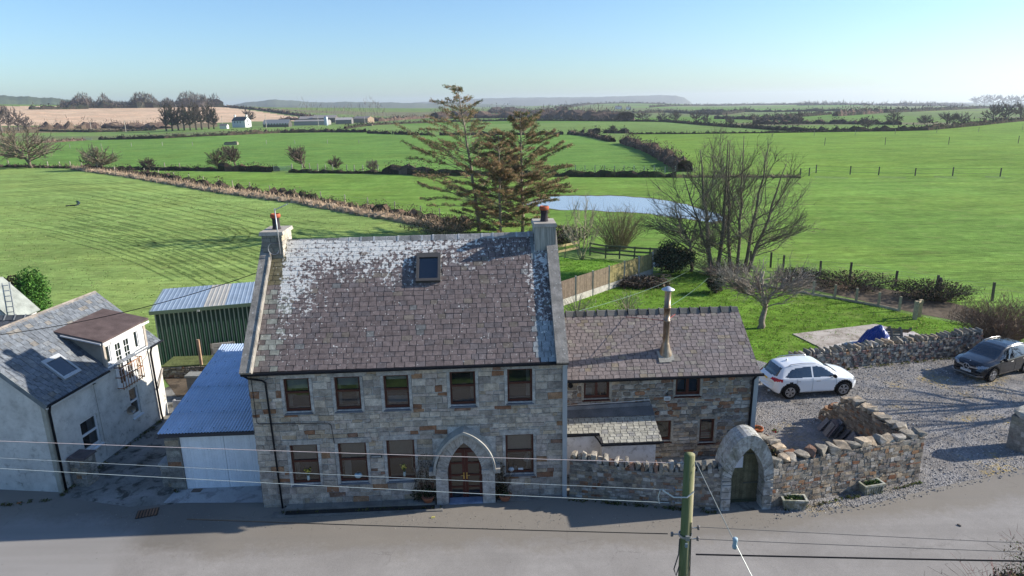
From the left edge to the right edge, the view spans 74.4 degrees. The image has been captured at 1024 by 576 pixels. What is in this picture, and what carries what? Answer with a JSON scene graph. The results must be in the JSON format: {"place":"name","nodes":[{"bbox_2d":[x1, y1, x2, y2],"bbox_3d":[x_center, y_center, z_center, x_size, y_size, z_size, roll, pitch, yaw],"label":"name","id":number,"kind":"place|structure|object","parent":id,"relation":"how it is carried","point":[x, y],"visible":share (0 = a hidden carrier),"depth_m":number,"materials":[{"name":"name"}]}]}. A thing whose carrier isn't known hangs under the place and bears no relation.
{"place":"outdoors","nodes":[
{"label":"outdoors","id":0,"kind":"place"},
{"bbox_2d":[0,95,70,104],"bbox_3d":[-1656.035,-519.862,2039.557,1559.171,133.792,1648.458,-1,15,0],"label":"hill","id":1,"kind":"structure","parent":0,"point":[21,100],"depth_m":1910.85,"materials":[{"name":"green plant"}]},
{"bbox_2d":[232,99,521,107],"bbox_3d":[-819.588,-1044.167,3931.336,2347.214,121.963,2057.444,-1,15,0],"label":"hills","id":2,"kind":"structure","parent":0,"point":[282,103],"depth_m":3657.84,"materials":[{"name":"grey plant"}]},
{"bbox_2d":[0,191,1017,362],"bbox_3d":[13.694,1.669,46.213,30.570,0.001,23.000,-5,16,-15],"label":"lawn","id":3,"kind":"structure","parent":0,"point":[777,314],"depth_m":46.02,"materials":[{"name":"green plant"}]},
{"bbox_2d":[617,272,678,289],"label":"garden waste","id":4,"kind":"object","parent":3,"relation":"on","point":[640,282],"visible":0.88,"depth_m":52.66,"materials":[{"name":"brown plant"}]},
{"bbox_2d":[634,198,714,271],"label":"bare tree","id":5,"kind":"object","parent":3,"relation":"on","point":[676,225],"visible":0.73,"depth_m":56.49,"materials":[{"name":"brown plant"}]},
{"bbox_2d":[652,239,698,273],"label":"evergreen bush","id":6,"kind":"object","parent":3,"relation":"on","point":[678,258],"visible":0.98,"depth_m":55.86,"materials":[{"name":"green plant"}]},
{"bbox_2d":[707,250,824,328],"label":"fruit tree","id":7,"kind":"object","parent":3,"relation":"on","point":[744,286],"visible":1,"depth_m":41.88,"materials":[{"name":"brown plant"}]},
{"bbox_2d":[937,293,1023,341],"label":"twiggy bush","id":8,"kind":"object","parent":3,"relation":"on","point":[990,324],"visible":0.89,"depth_m":38.69,"materials":[{"name":"brown plant"}]},
{"bbox_2d":[0,102,1023,486],"bbox_3d":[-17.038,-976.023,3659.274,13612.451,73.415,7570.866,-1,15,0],"label":"ground","id":9,"kind":"structure","parent":0,"point":[904,216],"depth_m":111.81,"materials":[{"name":"green plant"}]},
{"bbox_2d":[0,277,39,314],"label":"white shed","id":10,"kind":"structure","parent":9,"relation":"on","point":[23,305],"depth_m":38.78,"materials":[{"name":"concrete"}]},
{"bbox_2d":[12,267,52,312],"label":"conifer bush","id":11,"kind":"object","parent":9,"relation":"on","point":[32,288],"visible":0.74,"depth_m":45.10,"materials":[{"name":"green plant"}]},
{"bbox_2d":[0,122,67,167],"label":"hawthorn","id":12,"kind":"object","parent":9,"relation":"on","point":[5,145],"visible":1,"depth_m":173.82,"materials":[{"name":"brown plant"}]},
{"bbox_2d":[0,291,168,492],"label":"rendered house","id":13,"kind":"structure","parent":9,"relation":"on","point":[78,385],"depth_m":27.06,"materials":[{"name":"paint"}]},
{"bbox_2d":[80,414,104,449],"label":"window","id":14,"kind":"structure","parent":13,"relation":"in","point":[89,427],"depth_m":27.30,"materials":[{"name":"paint"}]},
{"bbox_2d":[23,115,170,128],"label":"scrub","id":15,"kind":"object","parent":9,"relation":"on","point":[86,125],"visible":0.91,"depth_m":536.36,"materials":[{"name":"brown plant"}]},
{"bbox_2d":[75,143,121,166],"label":"hawthorn","id":16,"kind":"object","parent":9,"relation":"on","point":[98,159],"visible":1,"depth_m":164.49,"materials":[{"name":"brown plant"}]},
{"bbox_2d":[59,91,223,107],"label":"woodland","id":17,"kind":"object","parent":9,"relation":"on","point":[142,101],"visible":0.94,"depth_m":877.58,"materials":[{"name":"brown plant"}]},
{"bbox_2d":[64,386,240,506],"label":"yard","id":18,"kind":"structure","parent":9,"relation":"on","point":[132,490],"depth_m":26.66,"materials":[{"name":"concrete"}]},
{"bbox_2d":[66,449,99,486],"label":"gate pillar","id":19,"kind":"structure","parent":18,"relation":"on","point":[80,469],"depth_m":26.03,"materials":[{"name":"stone"}]},
{"bbox_2d":[98,130,225,139],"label":"hedge","id":20,"kind":"object","parent":9,"relation":"on","point":[123,137],"visible":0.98,"depth_m":346.41,"materials":[{"name":"green plant"}]},
{"bbox_2d":[2,177,326,285],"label":"wheel tracks","id":21,"kind":"object","parent":9,"relation":"on","point":[182,261],"visible":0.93,"depth_m":77.79,"materials":[{"name":"green plant"}]},
{"bbox_2d":[114,163,217,170],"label":"hedge","id":22,"kind":"object","parent":9,"relation":"on","point":[180,168],"visible":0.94,"depth_m":160.94,"materials":[{"name":"green plant"}]},
{"bbox_2d":[161,355,213,377],"bbox_3d":[-17.601,4.366,37.277,2.728,0.760,1.700,-2,15,-2],"label":"raised bed","id":23,"kind":"object","parent":9,"relation":"on","point":[177,366],"visible":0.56,"depth_m":36.52,"materials":[{"name":"plant"}]},
{"bbox_2d":[80,162,311,198],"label":"bramble hedge","id":24,"kind":"object","parent":9,"relation":"on","point":[301,193],"visible":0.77,"depth_m":126.83,"materials":[{"name":"brown plant"}]},
{"bbox_2d":[149,282,254,364],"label":"metal shed","id":25,"kind":"structure","parent":9,"relation":"on","point":[208,317],"depth_m":38.63,"materials":[{"name":"paint"}]},
{"bbox_2d":[157,343,260,489],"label":"garage","id":26,"kind":"structure","parent":9,"relation":"on","point":[211,405],"depth_m":25.70,"materials":[{"name":"blue metal"}]},
{"bbox_2d":[180,435,260,488],"bbox_3d":[-10.821,6.505,25.596,3.214,2.310,0.060,-2,15,-2],"label":"garage door","id":27,"kind":"structure","parent":26,"relation":"in","point":[219,458],"depth_m":25.58,"materials":[{"name":"paint"}]},
{"bbox_2d":[164,486,262,502],"bbox_3d":[-10.867,7.708,25.578,4.000,0.001,1.600,-1,15,0],"label":"apron","id":28,"kind":"object","parent":9,"relation":"on","point":[246,494],"visible":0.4,"depth_m":25.30,"materials":[{"name":"concrete"}]},
{"bbox_2d":[218,159,279,171],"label":"hedge","id":29,"kind":"object","parent":9,"relation":"on","point":[224,166],"visible":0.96,"depth_m":155.70,"materials":[{"name":"green plant"}]},
{"bbox_2d":[70,163,465,232],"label":"dry grass bank","id":30,"kind":"structure","parent":9,"relation":"on","point":[356,210],"depth_m":106.52,"materials":[{"name":"brown plant"}]},
{"bbox_2d":[225,126,365,134],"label":"hedge","id":31,"kind":"object","parent":9,"relation":"on","point":[266,131],"visible":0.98,"depth_m":384.09,"materials":[{"name":"green plant"}]},
{"bbox_2d":[288,167,381,173],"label":"hedge","id":32,"kind":"object","parent":9,"relation":"on","point":[338,171],"visible":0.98,"depth_m":147.50,"materials":[{"name":"green plant"}]},
{"bbox_2d":[306,191,476,226],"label":"bramble hedge","id":33,"kind":"object","parent":9,"relation":"on","point":[383,207],"visible":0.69,"depth_m":90.26,"materials":[{"name":"brown plant"}]},
{"bbox_2d":[239,205,568,517],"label":"stone house","id":34,"kind":"structure","parent":9,"relation":"on","point":[437,347],"depth_m":24.14,"materials":[{"name":"stone"}]},
{"bbox_2d":[283,378,312,414],"bbox_3d":[-7.452,3.755,23.489,0.980,1.350,0.190,-2,15,-2],"label":"window","id":35,"kind":"structure","parent":34,"relation":"in","point":[297,392],"depth_m":23.56,"materials":[{"name":"paint"}]},
{"bbox_2d":[290,444,321,486],"bbox_3d":[-7.400,6.340,24.195,1.080,1.650,0.190,-2,15,-2],"label":"window","id":36,"kind":"structure","parent":34,"relation":"in","point":[308,459],"depth_m":24.26,"materials":[{"name":"paint"}]},
{"bbox_2d":[334,376,362,413],"bbox_3d":[-5.714,3.706,23.559,0.980,1.350,0.190,-2,15,-2],"label":"window","id":37,"kind":"structure","parent":34,"relation":"in","point":[347,389],"depth_m":23.63,"materials":[{"name":"paint"}]},
{"bbox_2d":[338,442,369,484],"bbox_3d":[-5.694,6.287,24.261,1.110,1.660,0.190,-2,15,-2],"label":"window","id":38,"kind":"structure","parent":34,"relation":"in","point":[350,464],"depth_m":24.33,"materials":[{"name":"paint"}]},
{"bbox_2d":[383,375,411,411],"bbox_3d":[-4.034,3.658,23.627,0.970,1.350,0.190,-2,15,-2],"label":"window","id":39,"kind":"structure","parent":34,"relation":"in","point":[396,387],"depth_m":23.69,"materials":[{"name":"paint"}]},
{"bbox_2d":[386,439,417,483],"bbox_3d":[-3.985,6.219,24.325,1.100,1.700,0.190,-2,15,-2],"label":"window","id":40,"kind":"structure","parent":34,"relation":"in","point":[403,448],"depth_m":24.39,"materials":[{"name":"paint"}]},
{"bbox_2d":[410,452,436,501],"bbox_3d":[-3.122,6.848,24.346,1.212,2.197,0.323,-2,15,-2],"label":"climbing plant","id":41,"kind":"object","parent":34,"relation":"attached to","point":[425,493],"visible":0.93,"depth_m":24.43,"materials":[{"name":"green plant"}]},
{"bbox_2d":[448,450,465,497],"bbox_3d":[-2.005,6.872,24.617,0.600,2.100,0.112,-2,15,-2],"label":"door","id":42,"kind":"structure","parent":34,"relation":"in","point":[456,467],"depth_m":24.61,"materials":[{"name":"paint"}]},
{"bbox_2d":[449,371,477,407],"bbox_3d":[-1.725,3.549,23.707,0.990,1.360,0.190,-2,15,-2],"label":"window","id":43,"kind":"structure","parent":34,"relation":"in","point":[462,384],"depth_m":23.78,"materials":[{"name":"paint"}]},
{"bbox_2d":[465,450,482,496],"bbox_3d":[-1.391,6.854,24.642,0.600,2.100,0.112,-2,15,-2],"label":"door","id":44,"kind":"structure","parent":34,"relation":"in","point":[473,469],"depth_m":24.64,"materials":[{"name":"paint"}]},
{"bbox_2d":[506,369,533,404],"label":"window","id":45,"kind":"structure","parent":34,"relation":"in","point":[519,381],"depth_m":23.85,"materials":[{"name":"paint"}]},
{"bbox_2d":[505,434,534,476],"bbox_3d":[0.278,6.045,24.482,1.110,1.670,0.190,-2,15,-2],"label":"window","id":46,"kind":"structure","parent":34,"relation":"in","point":[517,446],"depth_m":24.54,"materials":[{"name":"paint"}]},
{"bbox_2d":[382,160,433,175],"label":"hedge","id":47,"kind":"object","parent":9,"relation":"on","point":[407,169],"visible":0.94,"depth_m":142.50,"materials":[{"name":"green plant"}]},
{"bbox_2d":[386,212,503,234],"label":"bramble scrub","id":48,"kind":"object","parent":9,"relation":"on","point":[437,229],"visible":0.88,"depth_m":75.40,"materials":[{"name":"brown plant"}]},
{"bbox_2d":[394,84,511,231],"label":"pine tree","id":49,"kind":"object","parent":9,"relation":"on","point":[449,145],"visible":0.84,"depth_m":74.59,"materials":[{"name":"green plant"}]},
{"bbox_2d":[0,357,954,513],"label":"weeds","id":50,"kind":"object","parent":9,"relation":"on","point":[605,501],"visible":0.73,"depth_m":24.83,"materials":[{"name":"green plant"}]},
{"bbox_2d":[454,128,544,232],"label":"pine tree","id":51,"kind":"object","parent":9,"relation":"on","point":[499,169],"visible":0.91,"depth_m":71.20,"materials":[{"name":"brown plant"}]},
{"bbox_2d":[484,110,577,231],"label":"pine tree","id":52,"kind":"object","parent":9,"relation":"on","point":[531,134],"visible":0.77,"depth_m":73.13,"materials":[{"name":"brown plant"}]},
{"bbox_2d":[429,102,634,119],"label":"scrub","id":53,"kind":"object","parent":9,"relation":"on","point":[567,114],"visible":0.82,"depth_m":643.07,"materials":[{"name":"brown plant"}]},
{"bbox_2d":[560,192,601,259],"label":"young birch","id":54,"kind":"object","parent":9,"relation":"on","point":[583,236],"visible":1,"depth_m":61.69,"materials":[{"name":"brown plant"}]},
{"bbox_2d":[561,252,653,305],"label":"panel fence","id":55,"kind":"object","parent":9,"relation":"on","point":[593,282],"visible":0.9,"depth_m":51.50,"materials":[{"name":"wood"}]},
{"bbox_2d":[569,450,657,505],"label":"garden wall","id":56,"kind":"structure","parent":9,"relation":"on","point":[604,473],"depth_m":24.34,"materials":[{"name":"stone"}]},
{"bbox_2d":[553,165,676,177],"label":"hedge","id":57,"kind":"object","parent":9,"relation":"on","point":[606,173],"visible":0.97,"depth_m":130.34,"materials":[{"name":"green plant"}]},
{"bbox_2d":[567,399,663,474],"bbox_3d":[3.843,5.956,26.250,3.712,2.771,1.670,-2,15,-2],"label":"lean to","id":58,"kind":"object","parent":9,"relation":"on","point":[634,435],"visible":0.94,"depth_m":26.05,"materials":[{"name":"stone"}]},
{"bbox_2d":[578,202,655,249],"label":"willow bush","id":59,"kind":"object","parent":9,"relation":"on","point":[622,239],"visible":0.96,"depth_m":65.91,"materials":[{"name":"brown plant"}]},
{"bbox_2d":[589,243,660,258],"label":"rail fence","id":60,"kind":"object","parent":9,"relation":"on","point":[619,250],"visible":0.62,"depth_m":62.13,"materials":[{"name":"wood"}]},
{"bbox_2d":[618,130,694,171],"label":"hedge","id":61,"kind":"object","parent":9,"relation":"on","point":[655,150],"visible":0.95,"depth_m":172.65,"materials":[{"name":"brown plant"}]},
{"bbox_2d":[564,286,763,457],"bbox_3d":[5.750,2.954,29.079,8.020,7.210,5.740,-2,15,-2],"label":"stone extension","id":62,"kind":"object","parent":9,"relation":"on","point":[693,374],"visible":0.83,"depth_m":27.05,"materials":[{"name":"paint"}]},
{"bbox_2d":[582,382,609,401],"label":"window","id":63,"kind":"structure","parent":62,"relation":"in","point":[598,389],"depth_m":26.66,"materials":[{"name":"paint"}]},
{"bbox_2d":[674,379,700,397],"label":"window","id":64,"kind":"structure","parent":62,"relation":"in","point":[683,386],"depth_m":26.79,"materials":[{"name":"paint"}]},
{"bbox_2d":[697,419,714,444],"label":"window","id":65,"kind":"structure","parent":62,"relation":"in","point":[706,431],"depth_m":27.35,"materials":[{"name":"paint"}]},
{"bbox_2d":[605,106,750,114],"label":"hedge","id":66,"kind":"object","parent":9,"relation":"on","point":[716,112],"visible":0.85,"depth_m":933.90,"materials":[{"name":"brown plant"}]},
{"bbox_2d":[658,452,699,575],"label":"utility pole","id":67,"kind":"object","parent":9,"relation":"on","point":[684,533],"visible":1,"depth_m":16.24,"materials":[{"name":"paint"}]},
{"bbox_2d":[0,468,668,502],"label":"overhead wire","id":68,"kind":"object","parent":67,"relation":"attached to","point":[338,486],"visible":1,"depth_m":16.59,"materials":[{"name":"metal"}]},
{"bbox_2d":[3,458,667,489],"bbox_3d":[-8.634,4.362,16.675,24.853,1.087,0.011,0,15,3],"label":"overhead wire","id":69,"kind":"object","parent":67,"relation":"attached to","point":[334,474],"visible":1,"depth_m":16.51,"materials":[{"name":"metal"}]},
{"bbox_2d":[3,441,669,462],"bbox_3d":[-8.567,3.849,16.536,24.702,0.707,0.014,0,15,3],"label":"overhead wire","id":70,"kind":"object","parent":67,"relation":"attached to","point":[335,452],"visible":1,"depth_m":16.34,"materials":[{"name":"metal"}]},
{"bbox_2d":[187,519,667,533],"bbox_3d":[-2.188,5.912,16.740,11.996,0.282,0.022,0,15,3],"label":"overhead wire","id":71,"kind":"object","parent":67,"relation":"attached to","point":[428,527],"visible":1,"depth_m":16.73,"materials":[{"name":"metal"}]},
{"bbox_2d":[696,554,1023,561],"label":"overhead wire","id":72,"kind":"object","parent":67,"relation":"attached to","point":[862,558],"visible":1,"depth_m":16.51,"materials":[{"name":"metal"}]},
{"bbox_2d":[655,459,724,508],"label":"garden wall","id":73,"kind":"structure","parent":9,"relation":"on","point":[669,476],"depth_m":23.83,"materials":[{"name":"stone"}]},
{"bbox_2d":[644,118,773,271],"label":"bare tree","id":74,"kind":"object","parent":9,"relation":"on","point":[706,244],"visible":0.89,"depth_m":54.71,"materials":[{"name":"brown plant"}]},
{"bbox_2d":[687,255,760,277],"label":"bramble scrub","id":75,"kind":"object","parent":9,"relation":"on","point":[705,268],"visible":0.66,"depth_m":55.47,"materials":[{"name":"brown plant"}]},
{"bbox_2d":[630,128,850,133],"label":"hedge","id":76,"kind":"object","parent":9,"relation":"on","point":[733,132],"visible":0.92,"depth_m":293.01,"materials":[{"name":"green plant"}]},
{"bbox_2d":[715,425,773,510],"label":"gate arch","id":77,"kind":"structure","parent":9,"relation":"on","point":[747,474],"depth_m":23.71,"materials":[{"name":"stone"}]},
{"bbox_2d":[730,448,758,502],"bbox_3d":[8.201,6.550,24.040,1.200,2.400,0.090,-2,15,-3],"label":"door","id":78,"kind":"structure","parent":77,"relation":"in","point":[744,480],"depth_m":24.11,"materials":[{"name":"wood"}]},
{"bbox_2d":[689,129,824,272],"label":"bare tree","id":79,"kind":"object","parent":9,"relation":"on","point":[779,237],"visible":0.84,"depth_m":55.29,"materials":[{"name":"brown plant"}]},
{"bbox_2d":[741,122,880,131],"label":"hedge","id":80,"kind":"object","parent":9,"relation":"on","point":[820,128],"visible":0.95,"depth_m":302.45,"materials":[{"name":"green plant"}]},
{"bbox_2d":[752,115,901,124],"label":"hedge","id":81,"kind":"object","parent":9,"relation":"on","point":[818,121],"visible":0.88,"depth_m":390.31,"materials":[{"name":"green plant"}]},
{"bbox_2d":[759,272,902,310],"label":"post fence","id":82,"kind":"object","parent":9,"relation":"on","point":[867,303],"visible":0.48,"depth_m":47.77,"materials":[{"name":"wood"}]},
{"bbox_2d":[771,427,927,506],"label":"garden wall","id":83,"kind":"structure","parent":9,"relation":"on","point":[826,469],"depth_m":24.50,"materials":[{"name":"stone"}]},
{"bbox_2d":[832,104,884,115],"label":"hedge","id":84,"kind":"object","parent":9,"relation":"on","point":[851,111],"visible":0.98,"depth_m":649.68,"materials":[{"name":"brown plant"}]},
{"bbox_2d":[818,395,908,436],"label":"return wall","id":85,"kind":"structure","parent":9,"relation":"on","point":[859,415],"depth_m":27.91,"materials":[{"name":"stone"}]},
{"bbox_2d":[798,100,969,105],"bbox_3d":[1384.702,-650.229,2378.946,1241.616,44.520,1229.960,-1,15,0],"label":"woodland","id":86,"kind":"object","parent":9,"relation":"on","point":[907,104],"visible":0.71,"depth_m":1824.19,"materials":[{"name":"brown plant"}]},
{"bbox_2d":[787,327,983,368],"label":"drystone wall","id":87,"kind":"structure","parent":9,"relation":"on","point":[937,345],"depth_m":36.72,"materials":[{"name":"stone"}]},
{"bbox_2d":[749,251,1023,300],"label":"field fence","id":88,"kind":"object","parent":9,"relation":"on","point":[938,277],"visible":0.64,"depth_m":52.07,"materials":[{"name":"metal"}]},
{"bbox_2d":[755,357,1023,512],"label":"gravel drive","id":89,"kind":"structure","parent":9,"relation":"on","point":[801,436],"depth_m":30.69,"materials":[{"name":"gravel"}]},
{"bbox_2d":[56,357,1023,528],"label":"gravel","id":90,"kind":"structure","parent":89,"relation":"on","point":[931,424],"depth_m":30.52,"materials":[{"name":"gravel"}]},
{"bbox_2d":[781,494,808,509],"bbox_3d":[9.983,7.555,23.921,0.877,0.492,0.471,1,15,6],"label":"stone planter","id":91,"kind":"object","parent":89,"relation":"on","point":[795,502],"visible":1,"depth_m":23.77,"materials":[{"name":"grey stone"}]},
{"bbox_2d":[759,354,855,398],"bbox_3d":[14.616,4.239,33.394,4.554,1.755,2.240,-3,15,-6],"label":"white car","id":92,"kind":"object","parent":89,"relation":"on","point":[788,377],"visible":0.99,"depth_m":32.61,"materials":[{"name":"white paint"}]},
{"bbox_2d":[817,417,843,437],"bbox_3d":[13.787,5.961,29.199,0.821,0.666,1.033,0,15,5],"label":"slate stack","id":93,"kind":"object","parent":89,"relation":"on","point":[830,428],"visible":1,"depth_m":28.97,"materials":[{"name":"stone"}]},
{"bbox_2d":[858,478,885,494],"bbox_3d":[13.180,7.270,24.791,0.877,0.477,0.471,-4,16,-12],"label":"stone planter","id":94,"kind":"object","parent":89,"relation":"on","point":[873,485],"visible":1,"depth_m":24.65,"materials":[{"name":"grey stone"}]},
{"bbox_2d":[952,336,1023,381],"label":"black car","id":95,"kind":"object","parent":89,"relation":"on","point":[990,360],"visible":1,"depth_m":34.59,"materials":[{"name":"black paint"}]},
{"bbox_2d":[1006,405,1023,453],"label":"gatepost","id":96,"kind":"object","parent":89,"relation":"on","point":[1015,440],"visible":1,"depth_m":27.40,"materials":[{"name":"stone"}]},
{"bbox_2d":[779,275,1006,323],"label":"ditch","id":97,"kind":"object","parent":9,"relation":"on","point":[939,309],"visible":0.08,"depth_m":48.00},
{"bbox_2d":[791,266,909,291],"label":"ditch brambles","id":98,"kind":"object","parent":97,"relation":"on","point":[850,280],"visible":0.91,"depth_m":51.40,"materials":[{"name":"brown plant"}]},
{"bbox_2d":[879,277,985,301],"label":"ditch brambles","id":99,"kind":"object","parent":97,"relation":"on","point":[935,293],"visible":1,"depth_m":47.77,"materials":[{"name":"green plant"}]},
{"bbox_2d":[880,114,1023,130],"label":"hedge","id":100,"kind":"object","parent":9,"relation":"on","point":[939,125],"visible":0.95,"depth_m":308.51,"materials":[{"name":"brown plant"}]},
{"bbox_2d":[884,104,1023,112],"bbox_3d":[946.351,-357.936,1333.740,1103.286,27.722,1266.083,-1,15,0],"label":"hedge","id":101,"kind":"object","parent":9,"relation":"on","point":[927,108],"visible":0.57,"depth_m":888.34,"materials":[{"name":"brown plant"}]},
{"bbox_2d":[0,469,1023,575],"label":"road","id":102,"kind":"structure","parent":0,"point":[34,541],"depth_m":22.49,"materials":[{"name":"asphalt"}]},
{"bbox_2d":[0,0,1023,105],"label":"sky","id":103,"kind":"structure","parent":0,"point":[237,51],"materials":[{"name":"blue"}]},
{"bbox_2d":[414,95,691,105],"bbox_3d":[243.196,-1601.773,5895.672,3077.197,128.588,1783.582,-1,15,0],"label":"headland","id":104,"kind":"structure","parent":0,"point":[546,101],"depth_m":5601.69,"materials":[{"name":"grey plant"}]},
{"bbox_2d":[559,257,620,280],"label":"back lawn","id":105,"kind":"structure","parent":0,"point":[564,274],"depth_m":59.90,"materials":[{"name":"green plant"}]},
{"bbox_2d":[528,196,721,220],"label":"flood water","id":106,"kind":"structure","parent":0,"point":[637,203],"depth_m":95.74,"materials":[{"name":"blue liquid"}]},
{"bbox_2d":[567,456,772,510],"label":"courtyard","id":107,"kind":"structure","parent":0,"point":[738,506],"depth_m":24.81,"materials":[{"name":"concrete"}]},
{"bbox_2d":[793,324,894,347],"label":"patio","id":108,"kind":"structure","parent":0,"point":[821,336],"depth_m":41.18,"materials":[{"name":"concrete"}]},
{"bbox_2d":[827,331,919,347],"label":"pale concrete patch","id":109,"kind":"object","parent":108,"relation":"on","point":[905,334],"visible":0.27,"depth_m":40.84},
{"bbox_2d":[853,325,889,342],"bbox_3d":[21.165,2.738,39.141,1.900,1.295,1.700,-2,15,-5],"label":"tarpaulin","id":110,"kind":"object","parent":109,"relation":"on","point":[877,332],"visible":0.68,"depth_m":38.82,"materials":[{"name":"plastic"}]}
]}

